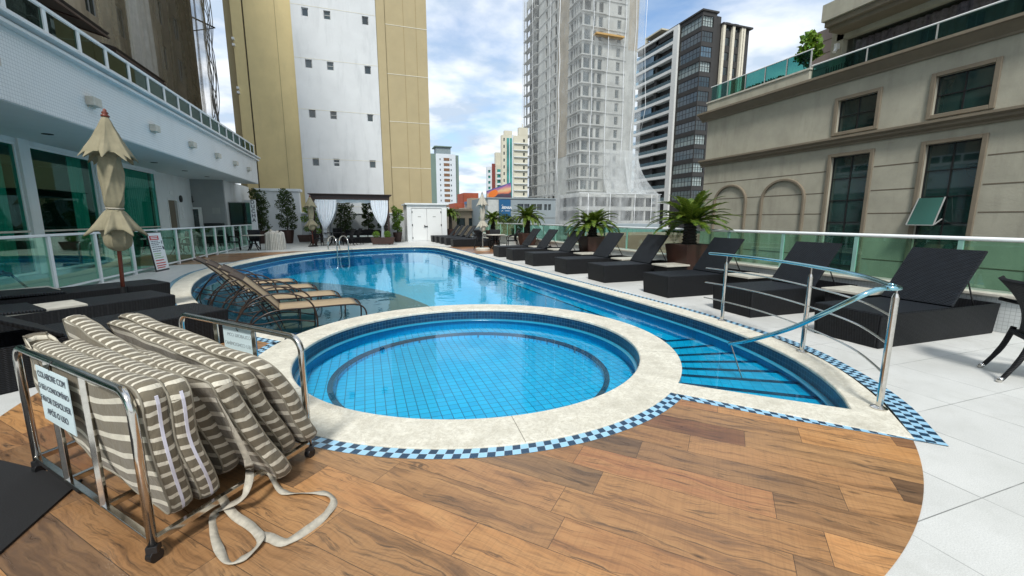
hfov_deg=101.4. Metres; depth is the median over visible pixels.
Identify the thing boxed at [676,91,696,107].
window
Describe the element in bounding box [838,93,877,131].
window
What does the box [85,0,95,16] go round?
window
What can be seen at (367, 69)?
window
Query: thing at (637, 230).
shop building
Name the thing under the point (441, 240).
wicker lounger
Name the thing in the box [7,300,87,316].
side table
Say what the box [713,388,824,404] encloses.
pool step
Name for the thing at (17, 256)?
glass door
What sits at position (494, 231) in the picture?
wicker armchair
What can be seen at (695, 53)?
window
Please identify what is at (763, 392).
pool step edge
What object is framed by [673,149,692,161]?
window
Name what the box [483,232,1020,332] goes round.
parapet wall
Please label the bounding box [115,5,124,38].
window
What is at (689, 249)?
potted cycad
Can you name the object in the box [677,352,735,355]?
pool step edge
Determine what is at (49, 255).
railing
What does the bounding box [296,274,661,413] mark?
pool floor
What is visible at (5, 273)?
folding recliner
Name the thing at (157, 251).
notice board
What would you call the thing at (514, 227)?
street tree
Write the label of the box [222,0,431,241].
apartment tower
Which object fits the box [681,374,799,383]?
pool step edge
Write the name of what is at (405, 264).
pool water
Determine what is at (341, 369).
spa bench edge
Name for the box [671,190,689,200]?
window
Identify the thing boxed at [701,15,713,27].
window
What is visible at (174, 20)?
window
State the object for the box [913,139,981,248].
window
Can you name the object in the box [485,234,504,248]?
round table
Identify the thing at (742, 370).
pool step edge
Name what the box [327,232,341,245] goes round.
round table
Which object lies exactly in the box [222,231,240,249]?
wicker armchair
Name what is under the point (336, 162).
window
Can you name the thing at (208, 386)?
lounger cushion
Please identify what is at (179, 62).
window
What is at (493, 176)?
apartment tower
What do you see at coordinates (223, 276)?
pool lounger
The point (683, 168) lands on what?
window
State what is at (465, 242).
wicker lounger
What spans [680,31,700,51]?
window
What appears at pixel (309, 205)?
closed umbrella
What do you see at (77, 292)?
wicker lounger
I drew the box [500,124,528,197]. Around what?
apartment tower
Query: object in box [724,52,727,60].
window
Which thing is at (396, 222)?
potted shrub
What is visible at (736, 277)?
side table
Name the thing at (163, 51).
window
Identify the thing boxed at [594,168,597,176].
window
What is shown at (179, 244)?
round table
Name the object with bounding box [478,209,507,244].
potted cycad
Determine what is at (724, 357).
pool step
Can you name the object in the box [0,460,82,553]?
rubber mat
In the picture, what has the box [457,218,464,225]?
window
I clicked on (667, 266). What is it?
side table
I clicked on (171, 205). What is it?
door
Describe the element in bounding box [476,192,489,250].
closed umbrella
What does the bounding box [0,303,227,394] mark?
wicker lounger
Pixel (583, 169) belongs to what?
window
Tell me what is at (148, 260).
wood tile floor
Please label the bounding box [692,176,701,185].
window
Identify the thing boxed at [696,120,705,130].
window
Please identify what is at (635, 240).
shop building
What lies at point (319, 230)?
potted shrub
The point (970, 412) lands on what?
deck floor
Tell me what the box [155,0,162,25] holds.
window
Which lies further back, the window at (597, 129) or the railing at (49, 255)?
the window at (597, 129)
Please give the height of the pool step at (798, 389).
0.100 m
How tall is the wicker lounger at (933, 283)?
1.105 m
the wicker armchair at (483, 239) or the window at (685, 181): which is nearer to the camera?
the wicker armchair at (483, 239)
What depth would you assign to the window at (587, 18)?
90.81 m
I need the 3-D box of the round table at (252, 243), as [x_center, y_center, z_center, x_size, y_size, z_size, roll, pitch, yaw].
[-12.527,-2.196,20.338,1.010,0.744,1.010,-3,10,-19]
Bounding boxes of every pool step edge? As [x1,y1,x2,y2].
[663,338,694,341]
[672,345,713,348]
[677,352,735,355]
[681,361,757,362]
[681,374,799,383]
[682,367,778,372]
[682,383,819,399]
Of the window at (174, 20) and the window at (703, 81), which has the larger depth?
the window at (703, 81)
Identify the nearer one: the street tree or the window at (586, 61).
the street tree
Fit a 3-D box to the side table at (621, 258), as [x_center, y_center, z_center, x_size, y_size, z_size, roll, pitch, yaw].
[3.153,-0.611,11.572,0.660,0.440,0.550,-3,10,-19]
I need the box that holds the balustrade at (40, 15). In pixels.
[0,0,253,152]
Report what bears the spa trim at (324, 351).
on the spa wall at (414, 329)
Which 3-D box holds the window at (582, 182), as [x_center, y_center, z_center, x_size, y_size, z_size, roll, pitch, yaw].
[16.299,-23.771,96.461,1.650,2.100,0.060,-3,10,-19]
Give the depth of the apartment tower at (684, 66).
117.38 m
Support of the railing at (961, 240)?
on the parapet wall at (1008, 315)
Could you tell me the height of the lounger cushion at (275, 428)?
0.776 m
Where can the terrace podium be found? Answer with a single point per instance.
(889, 409)
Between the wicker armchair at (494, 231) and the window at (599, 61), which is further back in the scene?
the window at (599, 61)
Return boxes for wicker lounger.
[0,279,169,304]
[0,290,175,331]
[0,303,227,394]
[431,225,465,241]
[434,225,463,242]
[439,225,471,243]
[444,226,475,244]
[450,229,492,246]
[493,228,550,256]
[506,229,559,260]
[524,230,593,265]
[554,232,632,273]
[587,234,668,282]
[643,237,758,297]
[713,241,856,317]
[814,247,1000,348]
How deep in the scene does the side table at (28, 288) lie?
6.38 m
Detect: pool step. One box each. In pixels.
[666,340,706,346]
[673,346,726,353]
[679,354,749,360]
[681,363,770,369]
[681,376,814,395]
[682,369,793,381]
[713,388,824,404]
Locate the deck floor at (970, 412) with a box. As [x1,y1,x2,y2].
[0,240,1023,575]
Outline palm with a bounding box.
[661,230,683,242]
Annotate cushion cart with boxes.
[12,313,314,562]
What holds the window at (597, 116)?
in the unfinished tower at (582, 62)
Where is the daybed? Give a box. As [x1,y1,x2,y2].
[345,230,379,242]
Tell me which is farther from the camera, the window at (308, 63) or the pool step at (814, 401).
the window at (308, 63)
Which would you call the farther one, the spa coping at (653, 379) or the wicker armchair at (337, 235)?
the wicker armchair at (337, 235)
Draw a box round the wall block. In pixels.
[254,188,302,241]
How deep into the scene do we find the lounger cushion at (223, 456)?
2.29 m
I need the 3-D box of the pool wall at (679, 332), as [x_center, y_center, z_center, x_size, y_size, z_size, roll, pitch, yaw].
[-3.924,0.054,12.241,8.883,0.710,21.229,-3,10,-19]
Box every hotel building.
[0,4,260,279]
[697,0,1023,291]
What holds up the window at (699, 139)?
in the apartment tower at (684, 66)
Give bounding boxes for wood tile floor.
[0,341,923,575]
[73,246,492,268]
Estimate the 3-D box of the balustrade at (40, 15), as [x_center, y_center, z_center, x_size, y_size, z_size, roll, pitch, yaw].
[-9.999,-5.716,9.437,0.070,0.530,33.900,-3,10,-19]
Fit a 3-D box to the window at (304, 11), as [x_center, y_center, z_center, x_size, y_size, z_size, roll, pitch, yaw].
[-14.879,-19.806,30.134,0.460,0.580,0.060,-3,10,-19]
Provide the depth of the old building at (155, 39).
27.24 m
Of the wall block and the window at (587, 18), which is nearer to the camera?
the wall block
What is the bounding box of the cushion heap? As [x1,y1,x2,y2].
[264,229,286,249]
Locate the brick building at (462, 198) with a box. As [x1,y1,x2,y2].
[449,193,477,208]
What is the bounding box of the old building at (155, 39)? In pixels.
[36,0,219,121]
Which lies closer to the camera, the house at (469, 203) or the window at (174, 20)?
the window at (174, 20)
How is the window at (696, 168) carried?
in the apartment tower at (684, 66)
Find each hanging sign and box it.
[35,361,77,436]
[222,325,252,353]
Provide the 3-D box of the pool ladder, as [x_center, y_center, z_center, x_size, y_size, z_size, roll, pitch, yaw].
[-8.534,-1.903,20.621,0.982,1.375,0.642,8,12,40]
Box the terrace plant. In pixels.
[795,29,824,60]
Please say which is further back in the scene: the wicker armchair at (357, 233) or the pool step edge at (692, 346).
the wicker armchair at (357, 233)
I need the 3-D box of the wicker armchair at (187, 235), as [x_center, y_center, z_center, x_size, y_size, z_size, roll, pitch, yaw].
[-14.399,-2.047,18.753,0.623,0.962,0.690,-1,9,-9]
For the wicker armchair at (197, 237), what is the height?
0.962 m
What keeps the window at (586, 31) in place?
in the unfinished tower at (582, 62)
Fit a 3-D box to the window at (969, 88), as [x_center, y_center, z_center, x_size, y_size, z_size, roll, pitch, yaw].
[12.725,-5.539,11.771,0.063,1.060,1.240,-3,10,-19]
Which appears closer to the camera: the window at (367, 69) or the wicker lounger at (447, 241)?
the wicker lounger at (447, 241)
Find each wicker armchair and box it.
[139,234,148,252]
[180,231,200,252]
[182,232,203,254]
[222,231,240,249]
[247,230,260,247]
[308,229,323,244]
[331,228,342,243]
[343,229,357,245]
[349,228,363,244]
[473,230,488,247]
[473,230,489,249]
[489,229,500,246]
[506,230,519,244]
[977,275,1023,382]
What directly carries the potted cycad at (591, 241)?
on the deck floor at (970, 412)
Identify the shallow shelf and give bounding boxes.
[195,282,428,332]
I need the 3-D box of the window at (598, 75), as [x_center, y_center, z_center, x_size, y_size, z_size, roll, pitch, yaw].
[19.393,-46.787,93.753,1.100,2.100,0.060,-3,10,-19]
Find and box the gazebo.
[307,193,391,244]
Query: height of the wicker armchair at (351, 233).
0.962 m
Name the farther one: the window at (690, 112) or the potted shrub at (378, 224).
the window at (690, 112)
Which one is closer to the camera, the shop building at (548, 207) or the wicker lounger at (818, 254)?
the wicker lounger at (818, 254)
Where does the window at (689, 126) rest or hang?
in the apartment tower at (684, 66)
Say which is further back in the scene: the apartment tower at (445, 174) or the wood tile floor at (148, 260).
the apartment tower at (445, 174)
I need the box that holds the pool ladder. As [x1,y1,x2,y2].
[327,235,348,253]
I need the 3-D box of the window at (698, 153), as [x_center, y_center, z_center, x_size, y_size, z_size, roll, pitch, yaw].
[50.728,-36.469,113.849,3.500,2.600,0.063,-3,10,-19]
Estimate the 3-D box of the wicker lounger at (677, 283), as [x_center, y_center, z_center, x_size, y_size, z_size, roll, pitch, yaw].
[3.915,-0.467,8.656,2.279,1.105,0.799,-3,10,-19]
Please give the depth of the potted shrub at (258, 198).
25.46 m
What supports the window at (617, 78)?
in the unfinished tower at (582, 62)
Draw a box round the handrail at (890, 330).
[703,252,902,410]
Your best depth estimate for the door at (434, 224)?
28.15 m
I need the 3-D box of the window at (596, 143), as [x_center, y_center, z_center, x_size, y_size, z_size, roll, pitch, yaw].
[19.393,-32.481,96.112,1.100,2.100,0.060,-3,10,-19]
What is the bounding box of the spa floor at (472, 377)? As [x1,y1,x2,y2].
[298,327,634,418]
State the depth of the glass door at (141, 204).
17.09 m
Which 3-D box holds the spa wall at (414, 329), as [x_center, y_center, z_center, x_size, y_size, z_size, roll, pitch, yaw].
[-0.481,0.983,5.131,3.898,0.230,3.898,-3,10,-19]
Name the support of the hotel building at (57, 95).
on the deck floor at (970, 412)
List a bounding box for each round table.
[162,237,188,254]
[241,235,264,250]
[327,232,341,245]
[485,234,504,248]
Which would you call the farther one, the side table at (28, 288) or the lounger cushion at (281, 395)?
the side table at (28, 288)
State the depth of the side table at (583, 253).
13.09 m
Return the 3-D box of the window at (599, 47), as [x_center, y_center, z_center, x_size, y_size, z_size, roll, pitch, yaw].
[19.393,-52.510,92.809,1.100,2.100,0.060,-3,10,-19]
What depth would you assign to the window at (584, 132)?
94.61 m
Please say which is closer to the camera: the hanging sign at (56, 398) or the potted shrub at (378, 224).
the hanging sign at (56, 398)
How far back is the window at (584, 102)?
93.62 m
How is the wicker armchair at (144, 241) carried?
on the deck floor at (970, 412)
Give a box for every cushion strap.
[209,397,264,564]
[255,473,337,546]
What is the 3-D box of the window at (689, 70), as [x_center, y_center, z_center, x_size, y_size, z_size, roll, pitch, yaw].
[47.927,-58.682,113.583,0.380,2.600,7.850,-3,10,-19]
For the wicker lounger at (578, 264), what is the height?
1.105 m
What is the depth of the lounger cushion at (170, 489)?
1.94 m
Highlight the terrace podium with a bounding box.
[170,271,1001,449]
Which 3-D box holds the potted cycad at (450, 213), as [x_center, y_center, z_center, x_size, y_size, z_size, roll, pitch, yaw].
[-4.351,-4.518,29.418,1.559,2.303,1.566,-3,10,-19]
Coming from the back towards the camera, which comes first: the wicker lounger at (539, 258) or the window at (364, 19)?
the window at (364, 19)
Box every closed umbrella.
[77,109,148,292]
[304,195,318,246]
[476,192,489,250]
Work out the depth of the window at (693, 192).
115.41 m
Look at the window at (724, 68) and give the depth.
112.71 m
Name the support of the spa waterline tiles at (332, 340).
attached to the spa trim at (324, 351)
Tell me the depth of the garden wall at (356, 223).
28.95 m
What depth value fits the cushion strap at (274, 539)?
2.07 m
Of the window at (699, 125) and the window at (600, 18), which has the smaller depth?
the window at (600, 18)
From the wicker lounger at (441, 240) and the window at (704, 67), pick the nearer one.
the wicker lounger at (441, 240)
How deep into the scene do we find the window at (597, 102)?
94.69 m
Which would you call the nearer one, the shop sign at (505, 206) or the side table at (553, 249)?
the side table at (553, 249)
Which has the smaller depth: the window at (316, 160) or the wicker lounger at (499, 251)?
the wicker lounger at (499, 251)
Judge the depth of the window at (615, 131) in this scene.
97.14 m
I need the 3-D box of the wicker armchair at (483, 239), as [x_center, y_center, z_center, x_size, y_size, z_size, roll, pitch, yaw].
[-1.611,-2.540,21.743,0.690,0.962,0.623,8,12,40]
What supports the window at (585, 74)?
in the unfinished tower at (582, 62)
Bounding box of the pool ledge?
[461,274,678,339]
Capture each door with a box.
[0,139,38,279]
[29,146,107,269]
[114,166,164,259]
[167,198,182,250]
[412,208,427,240]
[427,209,441,240]
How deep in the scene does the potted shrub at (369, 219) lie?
28.11 m
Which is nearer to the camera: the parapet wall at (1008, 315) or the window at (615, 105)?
the parapet wall at (1008, 315)
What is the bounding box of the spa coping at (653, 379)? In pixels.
[258,304,681,449]
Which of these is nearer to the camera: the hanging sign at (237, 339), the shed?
the hanging sign at (237, 339)
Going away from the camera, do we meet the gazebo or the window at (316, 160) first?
the gazebo
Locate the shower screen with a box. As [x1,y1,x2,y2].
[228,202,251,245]
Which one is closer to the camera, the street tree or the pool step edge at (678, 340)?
the pool step edge at (678, 340)
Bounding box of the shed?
[401,203,447,241]
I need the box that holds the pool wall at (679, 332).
[195,274,816,410]
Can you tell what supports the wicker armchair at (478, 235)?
on the wood tile floor at (148, 260)
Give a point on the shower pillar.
(253, 211)
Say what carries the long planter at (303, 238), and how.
on the deck floor at (970, 412)
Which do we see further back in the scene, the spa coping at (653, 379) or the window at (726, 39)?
the window at (726, 39)
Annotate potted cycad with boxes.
[447,207,460,234]
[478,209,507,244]
[506,204,545,244]
[564,208,619,251]
[644,189,741,269]
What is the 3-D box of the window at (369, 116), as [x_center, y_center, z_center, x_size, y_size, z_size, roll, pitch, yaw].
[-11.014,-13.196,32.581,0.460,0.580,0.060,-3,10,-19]
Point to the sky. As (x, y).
(475, 48)
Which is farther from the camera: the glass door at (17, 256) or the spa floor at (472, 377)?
the glass door at (17, 256)
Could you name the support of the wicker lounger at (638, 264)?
on the deck floor at (970, 412)
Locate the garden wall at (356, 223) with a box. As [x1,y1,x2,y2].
[301,212,403,240]
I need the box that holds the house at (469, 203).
[459,198,479,208]
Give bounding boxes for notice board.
[146,232,169,271]
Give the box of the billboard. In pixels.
[486,182,510,197]
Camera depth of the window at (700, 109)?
111.94 m
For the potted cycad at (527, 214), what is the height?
2.129 m
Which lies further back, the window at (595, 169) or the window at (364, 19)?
the window at (595, 169)
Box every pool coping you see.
[170,246,912,436]
[671,383,913,438]
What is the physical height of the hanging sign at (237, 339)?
0.351 m
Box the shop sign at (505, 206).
[499,199,511,218]
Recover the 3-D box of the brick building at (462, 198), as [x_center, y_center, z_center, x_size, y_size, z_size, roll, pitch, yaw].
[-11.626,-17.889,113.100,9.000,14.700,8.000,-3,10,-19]
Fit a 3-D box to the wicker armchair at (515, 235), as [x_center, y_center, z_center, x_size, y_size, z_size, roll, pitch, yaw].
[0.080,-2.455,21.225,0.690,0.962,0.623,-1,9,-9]
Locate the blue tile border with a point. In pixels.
(916, 424)
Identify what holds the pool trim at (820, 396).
on the pool wall at (679, 332)
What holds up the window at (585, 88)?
in the unfinished tower at (582, 62)
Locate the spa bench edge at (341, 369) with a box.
[327,332,609,407]
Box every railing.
[0,224,254,287]
[483,222,1023,291]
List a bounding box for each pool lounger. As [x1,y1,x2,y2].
[193,256,300,305]
[205,259,321,314]
[219,264,345,325]
[228,269,367,330]
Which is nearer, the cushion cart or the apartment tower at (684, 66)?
the cushion cart
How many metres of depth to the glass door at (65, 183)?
12.87 m
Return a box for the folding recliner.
[0,270,27,287]
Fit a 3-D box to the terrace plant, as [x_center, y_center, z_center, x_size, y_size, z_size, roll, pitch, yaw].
[11.402,-8.867,16.188,0.836,2.111,1.156,-3,10,-19]
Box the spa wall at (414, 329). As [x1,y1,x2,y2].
[298,321,634,458]
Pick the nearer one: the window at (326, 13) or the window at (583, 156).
the window at (326, 13)
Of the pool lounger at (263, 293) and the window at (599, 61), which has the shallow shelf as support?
the pool lounger at (263, 293)
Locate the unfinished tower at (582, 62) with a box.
[523,0,661,240]
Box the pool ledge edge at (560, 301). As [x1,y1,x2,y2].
[490,275,664,339]
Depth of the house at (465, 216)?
58.39 m
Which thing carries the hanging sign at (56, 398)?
attached to the cushion cart
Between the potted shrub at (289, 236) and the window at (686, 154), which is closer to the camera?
the potted shrub at (289, 236)
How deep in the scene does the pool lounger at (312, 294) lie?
7.29 m
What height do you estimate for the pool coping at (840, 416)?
0.031 m
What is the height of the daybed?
0.800 m
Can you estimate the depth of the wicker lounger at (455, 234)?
26.78 m
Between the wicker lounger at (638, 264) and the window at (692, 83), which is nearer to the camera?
the wicker lounger at (638, 264)
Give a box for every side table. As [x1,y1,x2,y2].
[0,286,59,300]
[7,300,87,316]
[547,248,559,250]
[573,252,593,255]
[611,257,631,261]
[652,263,689,270]
[727,272,772,282]
[821,285,882,300]
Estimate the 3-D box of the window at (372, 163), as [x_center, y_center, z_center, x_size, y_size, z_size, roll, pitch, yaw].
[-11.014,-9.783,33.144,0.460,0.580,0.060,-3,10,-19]
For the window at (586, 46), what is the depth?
91.77 m
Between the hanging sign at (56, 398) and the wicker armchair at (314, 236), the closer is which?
the hanging sign at (56, 398)
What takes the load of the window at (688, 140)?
in the apartment tower at (684, 66)
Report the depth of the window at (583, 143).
95.04 m
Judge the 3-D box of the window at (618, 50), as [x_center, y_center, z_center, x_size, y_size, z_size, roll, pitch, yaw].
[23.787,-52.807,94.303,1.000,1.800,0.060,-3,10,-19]
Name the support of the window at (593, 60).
in the unfinished tower at (582, 62)
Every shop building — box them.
[472,197,555,239]
[567,232,699,252]
[572,224,663,232]
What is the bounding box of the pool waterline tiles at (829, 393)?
[191,247,847,408]
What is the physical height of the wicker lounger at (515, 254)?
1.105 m
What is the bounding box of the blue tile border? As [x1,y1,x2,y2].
[170,246,948,458]
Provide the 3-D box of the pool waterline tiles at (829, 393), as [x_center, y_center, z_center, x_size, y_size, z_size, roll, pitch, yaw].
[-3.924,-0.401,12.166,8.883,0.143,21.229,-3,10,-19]
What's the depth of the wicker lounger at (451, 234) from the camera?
27.76 m
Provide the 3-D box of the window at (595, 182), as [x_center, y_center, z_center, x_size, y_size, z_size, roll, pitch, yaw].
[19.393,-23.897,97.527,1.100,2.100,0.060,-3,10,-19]
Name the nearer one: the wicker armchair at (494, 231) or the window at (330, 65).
the wicker armchair at (494, 231)
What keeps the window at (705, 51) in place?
in the apartment tower at (684, 66)
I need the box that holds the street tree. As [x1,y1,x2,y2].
[490,214,522,234]
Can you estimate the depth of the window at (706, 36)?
109.11 m
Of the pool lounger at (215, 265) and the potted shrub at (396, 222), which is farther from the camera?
the potted shrub at (396, 222)
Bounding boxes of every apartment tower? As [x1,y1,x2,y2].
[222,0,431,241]
[430,146,458,208]
[486,152,500,190]
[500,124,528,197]
[631,8,752,233]
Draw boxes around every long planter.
[297,235,319,241]
[370,231,394,243]
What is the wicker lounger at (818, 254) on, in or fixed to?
on the deck floor at (970, 412)
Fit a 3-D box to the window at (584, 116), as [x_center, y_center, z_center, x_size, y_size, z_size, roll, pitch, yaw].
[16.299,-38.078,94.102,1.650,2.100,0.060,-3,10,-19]
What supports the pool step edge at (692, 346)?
on the pool step at (709, 349)
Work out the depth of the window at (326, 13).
30.60 m
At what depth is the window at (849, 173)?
14.85 m
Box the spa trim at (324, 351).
[294,319,637,383]
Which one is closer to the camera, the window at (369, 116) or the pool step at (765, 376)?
the pool step at (765, 376)
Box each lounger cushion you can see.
[22,332,192,514]
[62,315,238,474]
[62,339,219,499]
[107,320,294,451]
[118,313,316,441]
[133,346,291,479]
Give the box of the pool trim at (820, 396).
[192,250,834,406]
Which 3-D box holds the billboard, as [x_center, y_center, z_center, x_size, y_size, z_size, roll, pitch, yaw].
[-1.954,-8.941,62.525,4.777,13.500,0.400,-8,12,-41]
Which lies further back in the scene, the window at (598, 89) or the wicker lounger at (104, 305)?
the window at (598, 89)
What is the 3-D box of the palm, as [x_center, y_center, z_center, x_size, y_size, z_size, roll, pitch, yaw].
[4.183,-1.328,10.824,0.662,0.315,0.594,4,10,23]
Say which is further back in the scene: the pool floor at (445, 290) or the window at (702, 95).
the window at (702, 95)
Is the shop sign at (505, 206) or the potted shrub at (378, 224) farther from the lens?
the shop sign at (505, 206)
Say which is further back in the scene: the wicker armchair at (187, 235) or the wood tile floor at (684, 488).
the wicker armchair at (187, 235)
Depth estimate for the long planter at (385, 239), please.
24.32 m
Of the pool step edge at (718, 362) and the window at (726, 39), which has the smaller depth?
the pool step edge at (718, 362)
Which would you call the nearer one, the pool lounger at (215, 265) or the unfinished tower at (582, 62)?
the pool lounger at (215, 265)
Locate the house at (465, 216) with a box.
[447,209,472,235]
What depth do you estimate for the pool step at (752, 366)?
5.11 m
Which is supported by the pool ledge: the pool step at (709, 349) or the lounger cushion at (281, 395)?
the pool step at (709, 349)
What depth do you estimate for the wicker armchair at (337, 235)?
24.86 m
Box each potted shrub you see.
[247,188,272,243]
[274,188,297,243]
[300,207,321,243]
[332,202,356,241]
[361,203,375,229]
[375,216,389,236]
[391,206,403,241]
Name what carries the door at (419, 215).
in the shed
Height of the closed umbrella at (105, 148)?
3.150 m
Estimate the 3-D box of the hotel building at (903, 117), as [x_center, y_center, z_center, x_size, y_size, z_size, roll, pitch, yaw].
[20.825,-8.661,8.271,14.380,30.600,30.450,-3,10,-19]
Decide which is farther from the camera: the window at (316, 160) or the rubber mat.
the window at (316, 160)
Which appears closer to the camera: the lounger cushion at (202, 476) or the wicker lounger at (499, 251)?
the lounger cushion at (202, 476)
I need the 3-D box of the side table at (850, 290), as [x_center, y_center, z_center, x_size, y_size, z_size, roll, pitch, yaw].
[5.270,0.234,6.448,0.660,0.440,0.605,-3,10,-19]
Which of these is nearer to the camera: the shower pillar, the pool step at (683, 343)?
the pool step at (683, 343)
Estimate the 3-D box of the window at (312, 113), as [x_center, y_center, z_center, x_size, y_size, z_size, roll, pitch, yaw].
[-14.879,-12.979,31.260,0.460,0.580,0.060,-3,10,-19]
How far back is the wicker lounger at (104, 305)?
5.44 m
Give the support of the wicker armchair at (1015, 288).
on the deck floor at (970, 412)
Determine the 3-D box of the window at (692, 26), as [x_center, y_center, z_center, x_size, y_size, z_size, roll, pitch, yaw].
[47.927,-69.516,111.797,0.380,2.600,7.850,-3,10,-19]
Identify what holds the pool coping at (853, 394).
on the deck floor at (970, 412)
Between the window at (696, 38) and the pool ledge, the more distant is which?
the window at (696, 38)
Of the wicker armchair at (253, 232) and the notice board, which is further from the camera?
the wicker armchair at (253, 232)
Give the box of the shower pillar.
[249,200,259,245]
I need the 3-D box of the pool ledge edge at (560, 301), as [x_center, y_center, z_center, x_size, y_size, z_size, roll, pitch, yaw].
[-0.814,-0.393,14.036,0.481,0.001,18.707,-4,10,-23]
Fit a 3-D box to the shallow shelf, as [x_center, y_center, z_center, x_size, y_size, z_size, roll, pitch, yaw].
[-5.318,0.182,10.144,3.990,0.001,10.388,-8,12,-41]
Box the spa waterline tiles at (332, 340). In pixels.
[292,311,639,378]
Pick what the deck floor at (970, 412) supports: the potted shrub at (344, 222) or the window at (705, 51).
the potted shrub at (344, 222)
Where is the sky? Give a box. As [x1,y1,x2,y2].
[190,0,833,197]
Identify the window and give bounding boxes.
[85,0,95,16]
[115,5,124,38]
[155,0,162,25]
[160,44,167,70]
[173,17,178,40]
[178,59,183,81]
[301,7,308,16]
[305,59,311,67]
[309,110,315,117]
[312,158,318,165]
[323,11,330,19]
[327,62,333,69]
[330,111,336,118]
[333,159,339,166]
[362,16,368,24]
[364,66,370,73]
[367,114,373,121]
[369,160,375,167]
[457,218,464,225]
[580,167,586,175]
[580,180,585,188]
[581,127,587,136]
[581,140,586,149]
[581,154,586,162]
[582,86,588,95]
[582,99,587,109]
[582,113,587,122]
[583,57,589,67]
[583,72,588,81]
[584,14,590,24]
[584,29,589,38]
[584,43,589,53]
[592,59,594,68]
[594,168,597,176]
[594,181,597,189]
[595,128,598,137]
[595,141,598,150]
[596,101,599,110]
[596,115,599,123]
[597,60,601,69]
[597,74,600,83]
[597,87,600,96]
[598,45,601,55]
[599,17,602,26]
[613,130,616,137]
[614,104,617,111]
[615,76,618,84]
[616,49,619,56]
[671,177,692,187]
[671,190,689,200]
[672,163,693,174]
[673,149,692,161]
[674,135,695,148]
[675,106,695,121]
[675,120,694,134]
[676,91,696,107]
[677,76,697,93]
[678,62,700,79]
[679,46,699,65]
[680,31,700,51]
[681,16,703,37]
[691,162,702,172]
[691,190,700,198]
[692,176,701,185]
[693,134,704,144]
[694,148,703,158]
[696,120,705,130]
[697,105,706,113]
[698,61,710,72]
[698,91,707,101]
[699,76,708,87]
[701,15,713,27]
[701,46,711,57]
[702,30,712,42]
[722,67,726,74]
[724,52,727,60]
[725,37,728,45]
[824,153,869,270]
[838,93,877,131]
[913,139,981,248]
[934,64,995,113]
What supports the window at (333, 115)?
in the apartment tower at (330, 96)
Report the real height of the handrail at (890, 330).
1.278 m

